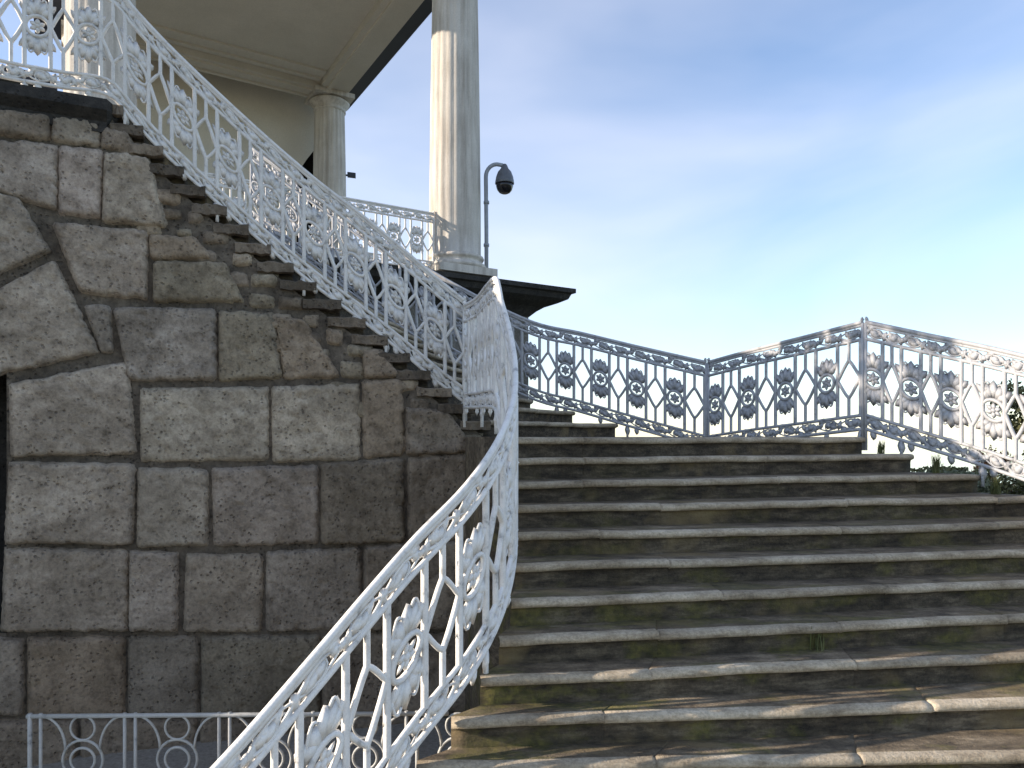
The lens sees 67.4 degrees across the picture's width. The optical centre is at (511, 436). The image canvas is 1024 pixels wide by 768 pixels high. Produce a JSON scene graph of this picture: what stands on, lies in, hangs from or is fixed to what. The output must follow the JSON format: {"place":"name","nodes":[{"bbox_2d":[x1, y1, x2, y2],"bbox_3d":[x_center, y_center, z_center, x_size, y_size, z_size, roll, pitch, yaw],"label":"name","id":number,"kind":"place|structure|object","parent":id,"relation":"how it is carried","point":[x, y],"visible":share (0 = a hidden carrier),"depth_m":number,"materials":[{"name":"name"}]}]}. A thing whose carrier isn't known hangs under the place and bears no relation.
{"place":"outdoors","nodes":[
{"label":"outdoors","id":0,"kind":"place"},
{"bbox_2d":[0,65,57,90],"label":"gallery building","id":1,"kind":"structure","parent":0,"point":[27,78],"depth_m":16.57,"materials":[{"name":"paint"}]},
{"bbox_2d":[24,718,450,767],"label":"forecourt paving","id":2,"kind":"structure","parent":0,"point":[207,752],"depth_m":6.41,"materials":[{"name":"grey stone"}]},
{"bbox_2d":[26,710,460,767],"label":"iron grille","id":3,"kind":"object","parent":2,"relation":"on","point":[168,716],"visible":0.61,"depth_m":5.41,"materials":[{"name":"grey metal"}]},
{"bbox_2d":[117,111,1023,767],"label":"stone staircase","id":4,"kind":"structure","parent":2,"relation":"on","point":[673,599],"depth_m":4.50,"materials":[{"name":"grey stone"}]},
{"bbox_2d":[210,276,519,767],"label":"iron railing","id":5,"kind":"object","parent":4,"relation":"on","point":[489,343],"visible":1,"depth_m":3.60,"materials":[{"name":"white metal"}]},
{"bbox_2d":[250,145,706,436],"bbox_3d":[-0.579,-1.783,9.591,5.863,4.187,0.478,0,0,15],"label":"iron railing","id":6,"kind":"object","parent":4,"relation":"on","point":[636,400],"visible":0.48,"depth_m":9.36,"materials":[{"name":"white metal"}]},
{"bbox_2d":[707,317,863,449],"bbox_3d":[2.671,-0.383,7.741,0.057,1.387,1.989,0,0,-29],"label":"iron railing","id":7,"kind":"object","parent":4,"relation":"on","point":[823,398],"visible":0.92,"depth_m":7.57,"materials":[{"name":"white metal"}]},
{"bbox_2d":[810,627,823,650],"bbox_3d":[1.718,1.120,4.316,0.130,0.159,0.059,0,0,-19],"label":"grass tuft","id":8,"kind":"object","parent":4,"relation":"on","point":[815,642],"visible":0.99,"depth_m":4.31,"materials":[{"name":"green plant"}]},
{"bbox_2d":[876,440,884,453],"bbox_3d":[3.209,0.084,6.702,0.096,0.132,0.129,0,0,22],"label":"grass tuft","id":9,"kind":"object","parent":4,"relation":"on","point":[881,450],"visible":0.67,"depth_m":6.68,"materials":[{"name":"green plant"}]},
{"bbox_2d":[926,454,945,472],"bbox_3d":[3.525,0.212,6.377,0.158,0.176,0.151,0,0,-13],"label":"grass tuft","id":10,"kind":"object","parent":4,"relation":"on","point":[936,466],"visible":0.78,"depth_m":6.36,"materials":[{"name":"green plant"}]},
{"bbox_2d":[864,317,1023,486],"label":"iron railing","id":11,"kind":"object","parent":4,"relation":"on","point":[986,424],"visible":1,"depth_m":6.38,"materials":[{"name":"white metal"}]},
{"bbox_2d":[983,475,1004,493],"bbox_3d":[3.788,0.368,6.022,0.123,0.164,0.173,0,0,-37],"label":"grass tuft","id":12,"kind":"object","parent":4,"relation":"on","point":[996,489],"visible":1,"depth_m":6.00,"materials":[{"name":"green plant"}]},
{"bbox_2d":[0,0,1023,438],"label":"sky","id":13,"kind":"structure","parent":0,"point":[712,179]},
{"bbox_2d":[862,439,1023,483],"bbox_3d":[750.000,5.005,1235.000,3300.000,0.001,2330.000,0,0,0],"label":"pond water","id":14,"kind":"structure","parent":0,"point":[921,457],"depth_m":263.41,"materials":[{"name":"grey liquid"}]},
{"bbox_3d":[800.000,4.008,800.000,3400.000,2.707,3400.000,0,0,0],"label":"ground","id":15,"kind":"structure","parent":0,"visible":0},
{"bbox_2d":[0,81,490,767],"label":"retaining wall","id":16,"kind":"structure","parent":15,"relation":"on","point":[232,475],"depth_m":6.58,"materials":[{"name":"stone"}]},
{"bbox_2d":[0,0,466,420],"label":"iron railing","id":17,"kind":"object","parent":16,"relation":"on","point":[88,51],"visible":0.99,"depth_m":6.74,"materials":[{"name":"white metal"}]},
{"bbox_2d":[34,0,575,398],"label":"gallery portico","id":18,"kind":"structure","parent":15,"relation":"on","point":[293,79],"depth_m":16.66,"materials":[{"name":"stone"}]},
{"bbox_2d":[196,171,434,267],"bbox_3d":[-3.264,-3.278,11.918,4.619,1.197,0.052,0,0,-33],"label":"iron railing","id":19,"kind":"object","parent":18,"relation":"attached to","point":[416,231],"visible":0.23,"depth_m":12.71,"materials":[{"name":"white metal"}]},
{"bbox_2d":[346,172,355,178],"bbox_3d":[-4.243,-6.865,20.133,0.316,0.110,0.126,0,0,-22],"label":"wall lamp","id":20,"kind":"object","parent":18,"relation":"attached to","point":[350,175],"visible":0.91,"depth_m":20.09,"materials":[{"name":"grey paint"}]},
{"bbox_2d":[484,162,513,267],"bbox_3d":[-0.212,-3.792,13.553,0.514,2.085,0.338,0,0,22],"label":"surveillance camera","id":21,"kind":"object","parent":18,"relation":"on","point":[504,182],"visible":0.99,"depth_m":13.49,"materials":[{"name":"grey metal"}]},
{"bbox_2d":[911,469,1002,492],"bbox_3d":[9.271,1.827,17.225,3.766,2.162,3.188,0,0,0],"label":"shrub","id":22,"kind":"object","parent":15,"relation":"on","point":[980,489],"visible":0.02,"depth_m":17.18,"materials":[{"name":"green plant"}]},
{"bbox_2d":[910,465,1023,494],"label":"shrub","id":23,"kind":"object","parent":15,"relation":"on","point":[1017,488],"visible":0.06,"depth_m":20.15,"materials":[{"name":"green plant"}]},
{"bbox_2d":[971,445,1014,490],"bbox_3d":[13.963,1.826,22.183,1.332,3.204,1.914,0,0,34],"label":"shrub","id":24,"kind":"object","parent":15,"relation":"on","point":[986,462],"visible":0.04,"depth_m":22.29,"materials":[{"name":"green plant"}]},
{"bbox_2d":[990,378,1023,460],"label":"broadleaf tree","id":25,"kind":"object","parent":15,"relation":"on","point":[1016,424],"visible":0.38,"depth_m":22.15,"materials":[{"name":"green plant"}]}
]}

